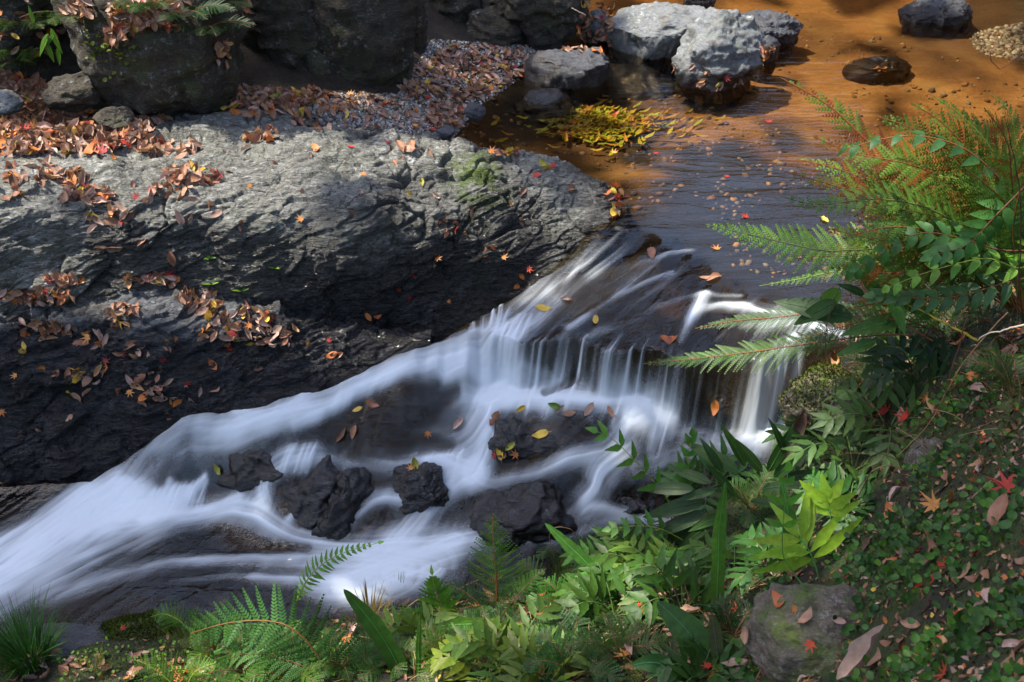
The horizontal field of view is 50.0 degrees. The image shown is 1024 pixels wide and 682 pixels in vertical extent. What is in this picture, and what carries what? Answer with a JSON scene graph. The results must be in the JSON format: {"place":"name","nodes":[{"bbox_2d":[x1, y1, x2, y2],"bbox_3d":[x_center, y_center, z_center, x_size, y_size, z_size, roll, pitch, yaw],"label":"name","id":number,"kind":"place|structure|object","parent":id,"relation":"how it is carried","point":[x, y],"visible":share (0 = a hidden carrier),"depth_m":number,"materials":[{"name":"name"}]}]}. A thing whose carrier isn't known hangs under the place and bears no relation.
{"place":"outdoors","nodes":[
{"label":"outdoors","id":0,"kind":"place"},
{"bbox_2d":[0,235,825,600],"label":"water","id":1,"kind":"structure","parent":0,"point":[74,523],"depth_m":3.83,"materials":[{"name":"liquid"}]},
{"bbox_2d":[0,0,1023,681],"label":"ground","id":2,"kind":"structure","parent":0,"point":[636,300],"depth_m":4.01,"materials":[{"name":"beige soil"}]},
{"bbox_2d":[0,0,67,72],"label":"boulder","id":3,"kind":"object","parent":2,"relation":"on","point":[8,10],"visible":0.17,"depth_m":4.62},
{"bbox_2d":[0,584,74,681],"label":"grass tuft","id":4,"kind":"object","parent":2,"relation":"on","point":[13,652],"visible":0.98,"depth_m":3.27,"materials":[{"name":"green plant"}]},
{"bbox_2d":[28,5,62,64],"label":"broadleaf plant","id":5,"kind":"object","parent":2,"relation":"on","point":[45,41],"visible":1,"depth_m":4.10,"materials":[{"name":"green plant"}]},
{"bbox_2d":[15,622,108,667],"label":"bank rock","id":6,"kind":"object","parent":2,"relation":"on","point":[75,636],"visible":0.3,"depth_m":3.37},
{"bbox_2d":[41,71,100,112],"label":"boulder","id":7,"kind":"object","parent":2,"relation":"on","point":[76,92],"visible":0.94,"depth_m":4.47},
{"bbox_2d":[51,0,248,115],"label":"boulder","id":8,"kind":"object","parent":2,"relation":"on","point":[159,70],"visible":0.76,"depth_m":4.36,"materials":[{"name":"stone"}]},
{"bbox_2d":[157,0,237,21],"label":"fern","id":9,"kind":"object","parent":8,"relation":"on","point":[209,6],"visible":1,"depth_m":4.19,"materials":[{"name":"green plant"}]},
{"bbox_2d":[159,14,254,36],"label":"fern","id":10,"kind":"object","parent":8,"relation":"on","point":[226,23],"visible":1,"depth_m":4.24,"materials":[{"name":"green plant"}]},
{"bbox_2d":[133,650,216,681],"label":"fern","id":11,"kind":"object","parent":2,"relation":"on","point":[180,674],"visible":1,"depth_m":3.08,"materials":[{"name":"green plant"}]},
{"bbox_2d":[151,599,210,635],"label":"fern","id":12,"kind":"object","parent":2,"relation":"on","point":[175,619],"visible":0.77,"depth_m":3.33,"materials":[{"name":"green plant"}]},
{"bbox_2d":[56,623,340,681],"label":"ground cover","id":13,"kind":"object","parent":2,"relation":"on","point":[111,663],"visible":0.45,"depth_m":3.24,"materials":[{"name":"green plant"}]},
{"bbox_2d":[170,583,254,623],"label":"rapids rock","id":14,"kind":"object","parent":2,"relation":"on","point":[205,602],"visible":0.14,"depth_m":3.58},
{"bbox_2d":[0,285,433,506],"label":"wet rock ledge","id":15,"kind":"object","parent":2,"relation":"on","point":[105,428],"visible":0.64,"depth_m":3.98,"materials":[{"name":"stone"}]},
{"bbox_2d":[186,611,247,667],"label":"fern","id":16,"kind":"object","parent":2,"relation":"on","point":[213,646],"visible":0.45,"depth_m":3.24,"materials":[{"name":"green plant"}]},
{"bbox_2d":[201,628,276,681],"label":"fern","id":17,"kind":"object","parent":2,"relation":"on","point":[220,646],"visible":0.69,"depth_m":3.12,"materials":[{"name":"green plant"}]},
{"bbox_2d":[211,434,300,499],"bbox_3d":[-0.859,0.511,4.002,0.466,0.430,0.305,0,35,0],"label":"rapids rock","id":18,"kind":"object","parent":2,"relation":"on","point":[248,466],"visible":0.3,"depth_m":3.84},
{"bbox_2d":[242,0,318,67],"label":"boulder","id":19,"kind":"object","parent":2,"relation":"on","point":[284,33],"visible":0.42,"depth_m":4.89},
{"bbox_2d":[183,581,388,681],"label":"fern","id":20,"kind":"object","parent":2,"relation":"on","point":[304,653],"visible":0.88,"depth_m":3.07,"materials":[{"name":"green plant"}]},
{"bbox_2d":[243,620,331,681],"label":"fern","id":21,"kind":"object","parent":2,"relation":"on","point":[314,667],"visible":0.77,"depth_m":3.06,"materials":[{"name":"green plant"}]},
{"bbox_2d":[265,453,342,549],"bbox_3d":[-0.727,0.632,3.925,0.392,0.513,0.366,0,35,0],"label":"rapids rock","id":22,"kind":"object","parent":2,"relation":"on","point":[303,496],"visible":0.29,"depth_m":3.77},
{"bbox_2d":[0,99,628,343],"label":"bedrock outcrop","id":23,"kind":"object","parent":2,"relation":"on","point":[333,255],"visible":0.82,"depth_m":4.16,"materials":[{"name":"stone"}]},
{"bbox_2d":[0,89,24,116],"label":"boulder","id":24,"kind":"object","parent":23,"relation":"on","point":[11,102],"visible":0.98,"depth_m":4.47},
{"bbox_2d":[92,105,134,128],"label":"boulder","id":25,"kind":"object","parent":23,"relation":"on","point":[115,116],"visible":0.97,"depth_m":4.44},
{"bbox_2d":[182,52,239,113],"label":"boulder","id":26,"kind":"object","parent":23,"relation":"on","point":[213,88],"visible":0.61,"depth_m":4.48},
{"bbox_2d":[304,49,333,76],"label":"boulder","id":27,"kind":"object","parent":2,"relation":"on","point":[316,63],"visible":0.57,"depth_m":4.98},
{"bbox_2d":[296,541,383,603],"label":"fern","id":28,"kind":"object","parent":2,"relation":"on","point":[318,575],"visible":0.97,"depth_m":3.02,"materials":[{"name":"green plant"}]},
{"bbox_2d":[310,467,381,550],"bbox_3d":[-0.573,0.660,3.867,0.304,0.492,0.286,0,35,0],"label":"rapids rock","id":29,"kind":"object","parent":2,"relation":"on","point":[349,515],"visible":0.43,"depth_m":3.74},
{"bbox_2d":[308,627,384,681],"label":"fern","id":30,"kind":"object","parent":2,"relation":"on","point":[336,648],"visible":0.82,"depth_m":3.09,"materials":[{"name":"green plant"}]},
{"bbox_2d":[311,0,416,84],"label":"boulder","id":31,"kind":"object","parent":2,"relation":"on","point":[367,42],"visible":0.71,"depth_m":4.92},
{"bbox_2d":[344,589,411,677],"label":"strap fern","id":32,"kind":"object","parent":2,"relation":"on","point":[378,632],"visible":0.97,"depth_m":3.01,"materials":[{"name":"green plant"}]},
{"bbox_2d":[355,633,425,681],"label":"fern","id":33,"kind":"object","parent":2,"relation":"on","point":[411,650],"visible":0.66,"depth_m":3.06,"materials":[{"name":"green plant"}]},
{"bbox_2d":[297,371,489,492],"bbox_3d":[-0.413,0.369,3.944,0.709,0.542,0.463,0,35,0],"label":"rapids rock","id":34,"kind":"object","parent":2,"relation":"on","point":[398,422],"visible":0.45,"depth_m":3.84,"materials":[{"name":"stone"}]},
{"bbox_2d":[386,461,452,523],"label":"rapids rock","id":35,"kind":"object","parent":2,"relation":"on","point":[420,489],"visible":0.88,"depth_m":3.75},
{"bbox_2d":[383,597,458,661],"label":"ribbon fern","id":36,"kind":"object","parent":2,"relation":"on","point":[412,620],"visible":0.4,"depth_m":3.23,"materials":[{"name":"green plant"}]},
{"bbox_2d":[414,0,427,49],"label":"boulder","id":37,"kind":"object","parent":2,"relation":"on","point":[421,19],"visible":0.31,"depth_m":5.39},
{"bbox_2d":[307,39,535,140],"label":"gravel","id":38,"kind":"structure","parent":2,"relation":"on","point":[326,118],"depth_m":5.07,"materials":[{"name":"gravel"}]},
{"bbox_2d":[399,565,463,627],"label":"fern","id":39,"kind":"object","parent":2,"relation":"on","point":[444,595],"visible":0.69,"depth_m":3.25,"materials":[{"name":"green plant"}]},
{"bbox_2d":[410,617,491,681],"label":"fern","id":40,"kind":"object","parent":2,"relation":"on","point":[428,641],"visible":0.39,"depth_m":3.01,"materials":[{"name":"green plant"}]},
{"bbox_2d":[427,0,483,20],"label":"boulder","id":41,"kind":"object","parent":2,"relation":"on","point":[457,10],"visible":0.22,"depth_m":5.78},
{"bbox_2d":[425,615,538,681],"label":"ribbon fern","id":42,"kind":"object","parent":2,"relation":"on","point":[461,666],"visible":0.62,"depth_m":2.91,"materials":[{"name":"green plant"}]},
{"bbox_2d":[442,601,535,657],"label":"fern","id":43,"kind":"object","parent":2,"relation":"on","point":[478,611],"visible":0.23,"depth_m":3.22,"materials":[{"name":"green plant"}]},
{"bbox_2d":[442,514,544,622],"bbox_3d":[-0.055,0.666,3.199,0.312,0.429,0.069,0,35,0],"label":"fern","id":44,"kind":"object","parent":2,"relation":"on","point":[526,585],"visible":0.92,"depth_m":3.22,"materials":[{"name":"green plant"}]},
{"bbox_2d":[466,5,524,46],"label":"boulder","id":45,"kind":"object","parent":2,"relation":"on","point":[488,25],"visible":0.69,"depth_m":5.78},
{"bbox_2d":[440,592,566,681],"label":"ribbon fern","id":46,"kind":"object","parent":2,"relation":"on","point":[463,649],"visible":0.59,"depth_m":2.90,"materials":[{"name":"green plant"}]},
{"bbox_2d":[0,0,1023,681],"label":"leaf litter","id":47,"kind":"object","parent":2,"relation":"on","point":[254,98],"visible":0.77,"depth_m":4.18,"materials":[{"name":"plant"}]},
{"bbox_2d":[987,493,1007,531],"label":"fallen leaf","id":48,"kind":"object","parent":47,"relation":"on","point":[997,508],"visible":0.93,"depth_m":2.19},
{"bbox_2d":[462,476,585,569],"bbox_3d":[0.026,0.631,3.844,0.432,0.398,0.388,-15,38,-21],"label":"rapids rock","id":49,"kind":"object","parent":2,"relation":"on","point":[523,511],"visible":0.64,"depth_m":3.70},
{"bbox_2d":[489,0,588,49],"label":"boulder","id":50,"kind":"object","parent":2,"relation":"on","point":[550,24],"visible":0.78,"depth_m":5.75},
{"bbox_2d":[514,88,571,126],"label":"pool rock","id":51,"kind":"object","parent":2,"relation":"on","point":[541,103],"visible":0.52,"depth_m":5.31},
{"bbox_2d":[495,622,599,681],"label":"ribbon fern","id":52,"kind":"object","parent":2,"relation":"on","point":[577,660],"visible":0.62,"depth_m":2.82,"materials":[{"name":"green plant"}]},
{"bbox_2d":[512,543,583,596],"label":"fern","id":53,"kind":"object","parent":2,"relation":"on","point":[559,568],"visible":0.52,"depth_m":3.50,"materials":[{"name":"green plant"}]},
{"bbox_2d":[488,407,611,479],"bbox_3d":[0.145,0.420,3.954,0.615,0.379,0.340,7,36,10],"label":"rapids rock","id":54,"kind":"object","parent":2,"relation":"on","point":[536,457],"visible":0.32,"depth_m":3.81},
{"bbox_2d":[89,279,1023,681],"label":"moss","id":55,"kind":"object","parent":2,"relation":"on","point":[123,619],"visible":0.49,"depth_m":3.35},
{"bbox_2d":[527,607,602,676],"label":"ribbon fern","id":56,"kind":"object","parent":2,"relation":"on","point":[574,625],"visible":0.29,"depth_m":2.96,"materials":[{"name":"green plant"}]},
{"bbox_2d":[524,47,609,106],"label":"pool rock","id":57,"kind":"object","parent":2,"relation":"on","point":[579,77],"visible":0.72,"depth_m":5.47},
{"bbox_2d":[526,572,617,626],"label":"fern","id":58,"kind":"object","parent":2,"relation":"on","point":[550,599],"visible":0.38,"depth_m":3.18,"materials":[{"name":"green plant"}]},
{"bbox_2d":[520,626,625,681],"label":"fern","id":59,"kind":"object","parent":2,"relation":"on","point":[545,659],"visible":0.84,"depth_m":2.80,"materials":[{"name":"green plant"}]},
{"bbox_2d":[545,523,617,602],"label":"strap fern","id":60,"kind":"object","parent":2,"relation":"on","point":[577,553],"visible":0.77,"depth_m":3.17,"materials":[{"name":"green plant"}]},
{"bbox_2d":[580,9,609,55],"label":"pool rock","id":61,"kind":"object","parent":2,"relation":"on","point":[595,25],"visible":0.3,"depth_m":5.94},
{"bbox_2d":[559,524,652,603],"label":"ribbon fern","id":62,"kind":"object","parent":2,"relation":"on","point":[570,559],"visible":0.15,"depth_m":3.39,"materials":[{"name":"green plant"}]},
{"bbox_2d":[491,95,725,155],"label":"sunken leaves","id":63,"kind":"object","parent":2,"relation":"on","point":[626,123],"visible":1,"depth_m":5.31,"materials":[{"name":"yellow plant"}]},
{"bbox_2d":[551,553,666,646],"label":"ribbon fern","id":64,"kind":"object","parent":2,"relation":"on","point":[592,585],"visible":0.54,"depth_m":3.09,"materials":[{"name":"green plant"}]},
{"bbox_2d":[562,611,671,681],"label":"fern","id":65,"kind":"object","parent":2,"relation":"on","point":[646,633],"visible":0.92,"depth_m":2.80,"materials":[{"name":"green plant"}]},
{"bbox_2d":[610,487,662,524],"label":"rapids rock","id":66,"kind":"object","parent":2,"relation":"on","point":[628,503],"visible":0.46,"depth_m":3.75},
{"bbox_2d":[589,517,692,600],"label":"ribbon fern","id":67,"kind":"object","parent":2,"relation":"on","point":[616,538],"visible":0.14,"depth_m":3.33,"materials":[{"name":"green plant"}]},
{"bbox_2d":[608,62,675,100],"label":"pool rock","id":68,"kind":"object","parent":2,"relation":"on","point":[637,82],"visible":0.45,"depth_m":5.69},
{"bbox_2d":[586,420,703,543],"bbox_3d":[0.398,0.434,3.295,0.366,0.360,0.183,0,35,0],"label":"ribbon fern","id":69,"kind":"object","parent":2,"relation":"on","point":[603,435],"visible":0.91,"depth_m":3.29,"materials":[{"name":"green plant"}]},
{"bbox_2d":[606,532,701,618],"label":"ribbon fern","id":70,"kind":"object","parent":2,"relation":"on","point":[625,547],"visible":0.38,"depth_m":3.20,"materials":[{"name":"green plant"}]},
{"bbox_2d":[605,1,705,74],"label":"pool rock","id":71,"kind":"object","parent":2,"relation":"on","point":[650,34],"visible":0.59,"depth_m":5.78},
{"bbox_2d":[632,653,705,681],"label":"strap fern","id":72,"kind":"object","parent":2,"relation":"on","point":[650,662],"visible":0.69,"depth_m":2.59,"materials":[{"name":"green plant"}]},
{"bbox_2d":[328,292,1023,681],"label":"dead stems","id":73,"kind":"object","parent":2,"relation":"on","point":[842,468],"visible":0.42,"depth_m":2.80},
{"bbox_2d":[619,542,735,636],"bbox_3d":[0.474,0.673,2.980,0.373,0.174,0.390,0,35,0],"label":"ribbon fern","id":74,"kind":"object","parent":2,"relation":"on","point":[689,574],"visible":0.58,"depth_m":3.00,"materials":[{"name":"green plant"}]},
{"bbox_2d":[657,601,711,668],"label":"strap fern","id":75,"kind":"object","parent":2,"relation":"on","point":[680,623],"visible":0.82,"depth_m":2.60,"materials":[{"name":"green plant"}]},
{"bbox_2d":[644,613,748,681],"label":"ribbon fern","id":76,"kind":"object","parent":2,"relation":"on","point":[670,672],"visible":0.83,"depth_m":2.58,"materials":[{"name":"green plant"}]},
{"bbox_2d":[654,434,762,513],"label":"ribbon fern","id":77,"kind":"object","parent":2,"relation":"on","point":[668,474],"visible":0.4,"depth_m":3.72,"materials":[{"name":"green plant"}]},
{"bbox_2d":[709,614,723,664],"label":"strap fern","id":78,"kind":"object","parent":2,"relation":"on","point":[715,640],"visible":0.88,"depth_m":2.56,"materials":[{"name":"green plant"}]},
{"bbox_2d":[671,6,765,110],"bbox_3d":[1.038,-1.404,5.551,0.478,0.541,0.458,0,35,0],"label":"pool rock","id":79,"kind":"object","parent":2,"relation":"on","point":[718,44],"visible":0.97,"depth_m":5.41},
{"bbox_2d":[710,482,726,614],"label":"strap fern","id":80,"kind":"object","parent":2,"relation":"on","point":[718,556],"visible":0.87,"depth_m":2.76,"materials":[{"name":"green plant"}]},
{"bbox_2d":[678,529,766,593],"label":"ribbon fern","id":81,"kind":"object","parent":2,"relation":"on","point":[706,552],"visible":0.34,"depth_m":3.07,"materials":[{"name":"green plant"}]},
{"bbox_2d":[632,418,821,559],"bbox_3d":[0.664,0.472,3.277,0.583,0.534,0.162,5,35,8],"label":"leafy shrub","id":82,"kind":"object","parent":2,"relation":"on","point":[686,505],"visible":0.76,"depth_m":3.27,"materials":[{"name":"green plant"}]},
{"bbox_2d":[700,593,753,641],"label":"fern","id":83,"kind":"object","parent":2,"relation":"on","point":[749,605],"visible":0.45,"depth_m":2.74,"materials":[{"name":"green plant"}]},
{"bbox_2d":[460,2,1023,282],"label":"bed stones","id":84,"kind":"object","parent":2,"relation":"on","point":[700,142],"visible":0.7,"depth_m":5.12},
{"bbox_2d":[711,463,779,527],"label":"fern","id":85,"kind":"object","parent":2,"relation":"on","point":[743,497],"visible":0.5,"depth_m":3.37,"materials":[{"name":"green plant"}]},
{"bbox_2d":[751,35,780,82],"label":"pool rock","id":86,"kind":"object","parent":2,"relation":"on","point":[763,73],"visible":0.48,"depth_m":5.75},
{"bbox_2d":[725,522,811,595],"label":"ribbon fern","id":87,"kind":"object","parent":2,"relation":"on","point":[746,579],"visible":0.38,"depth_m":2.90,"materials":[{"name":"green plant"}]},
{"bbox_2d":[741,9,803,60],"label":"pool rock","id":88,"kind":"object","parent":2,"relation":"on","point":[784,29],"visible":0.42,"depth_m":6.00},
{"bbox_2d":[643,265,938,375],"bbox_3d":[0.801,-0.039,3.192,0.811,0.384,0.192,11,36,15],"label":"fern","id":89,"kind":"object","parent":2,"relation":"on","point":[808,337],"visible":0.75,"depth_m":3.21,"materials":[{"name":"green plant"}]},
{"bbox_2d":[741,582,857,681],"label":"bank rock","id":90,"kind":"object","parent":2,"relation":"on","point":[777,637],"visible":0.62,"depth_m":2.42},
{"bbox_2d":[750,460,863,591],"bbox_3d":[0.677,0.381,2.562,0.201,0.510,0.400,22,41,29],"label":"ribbon fern","id":91,"kind":"object","parent":2,"relation":"on","point":[790,551],"visible":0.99,"depth_m":2.69,"materials":[{"name":"green plant"}]},
{"bbox_2d":[761,409,852,470],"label":"ribbon fern","id":92,"kind":"object","parent":2,"relation":"on","point":[796,434],"visible":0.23,"depth_m":3.33,"materials":[{"name":"green plant"}]},
{"bbox_2d":[779,365,860,445],"bbox_3d":[0.982,0.201,3.455,0.283,0.271,0.234,0,35,0],"label":"bank rock","id":93,"kind":"object","parent":2,"relation":"on","point":[818,402],"visible":0.35,"depth_m":3.38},
{"bbox_2d":[792,459,877,546],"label":"ribbon fern","id":94,"kind":"object","parent":2,"relation":"on","point":[832,473],"visible":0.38,"depth_m":2.92,"materials":[{"name":"green plant"}]},
{"bbox_2d":[781,400,897,484],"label":"ribbon fern","id":95,"kind":"object","parent":2,"relation":"on","point":[850,441],"visible":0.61,"depth_m":3.02,"materials":[{"name":"green plant"}]},
{"bbox_2d":[774,273,932,354],"bbox_3d":[0.932,-0.070,3.011,0.429,0.260,0.137,11,36,15],"label":"broadleaf plant","id":96,"kind":"object","parent":2,"relation":"on","point":[808,310],"visible":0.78,"depth_m":3.02,"materials":[{"name":"green plant"}]},
{"bbox_2d":[836,624,883,679],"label":"fallen leaf","id":97,"kind":"object","parent":2,"relation":"on","point":[860,647],"visible":0.94,"depth_m":2.13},
{"bbox_2d":[705,78,1023,331],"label":"fern","id":98,"kind":"object","parent":2,"relation":"on","point":[907,207],"visible":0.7,"depth_m":2.83,"materials":[{"name":"green plant"}]},
{"bbox_2d":[831,353,899,405],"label":"fern","id":99,"kind":"object","parent":2,"relation":"on","point":[844,357],"visible":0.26,"depth_m":3.28,"materials":[{"name":"green plant"}]},
{"bbox_2d":[809,375,928,477],"bbox_3d":[1.055,0.196,3.047,0.425,0.143,0.413,-22,41,-28],"label":"ribbon fern","id":100,"kind":"object","parent":2,"relation":"on","point":[847,394],"visible":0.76,"depth_m":3.03,"materials":[{"name":"green plant"}]},
{"bbox_2d":[715,356,1023,681],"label":"ground cover","id":101,"kind":"object","parent":2,"relation":"on","point":[976,620],"visible":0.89,"depth_m":2.30,"materials":[{"name":"green plant"}]},
{"bbox_2d":[842,55,911,84],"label":"pool rock","id":102,"kind":"object","parent":2,"relation":"on","point":[863,71],"visible":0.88,"depth_m":5.77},
{"bbox_2d":[845,302,957,385],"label":"ribbon fern","id":103,"kind":"object","parent":2,"relation":"on","point":[926,372],"visible":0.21,"depth_m":3.15,"materials":[{"name":"green plant"}]},
{"bbox_2d":[861,328,956,397],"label":"ribbon fern","id":104,"kind":"object","parent":2,"relation":"on","point":[882,351],"visible":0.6,"depth_m":3.07,"materials":[{"name":"green plant"}]},
{"bbox_2d":[903,437,941,470],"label":"bank rock","id":105,"kind":"object","parent":2,"relation":"on","point":[912,454],"visible":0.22,"depth_m":2.81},
{"bbox_2d":[837,130,1023,314],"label":"holly fern","id":106,"kind":"object","parent":2,"relation":"on","point":[932,257],"visible":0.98,"depth_m":2.76,"materials":[{"name":"green plant"}]},
{"bbox_2d":[898,0,972,37],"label":"pool rock","id":107,"kind":"object","parent":2,"relation":"on","point":[937,18],"visible":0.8,"depth_m":6.25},
{"bbox_2d":[900,284,1003,349],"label":"fern","id":108,"kind":"object","parent":2,"relation":"on","point":[932,327],"visible":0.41,"depth_m":3.12,"materials":[{"name":"green plant"}]},
{"bbox_2d":[946,294,1023,352],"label":"fern","id":109,"kind":"object","parent":2,"relation":"on","point":[1004,341],"visible":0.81,"depth_m":2.83,"materials":[{"name":"green plant"}]},
{"bbox_2d":[958,347,1023,409],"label":"fern","id":110,"kind":"object","parent":2,"relation":"on","point":[1005,378],"visible":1,"depth_m":2.64,"materials":[{"name":"green plant"}]},
{"bbox_2d":[967,22,1023,60],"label":"gravel","id":111,"kind":"structure","parent":2,"relation":"on","point":[1004,42],"depth_m":6.19,"materials":[{"name":"gravel"}]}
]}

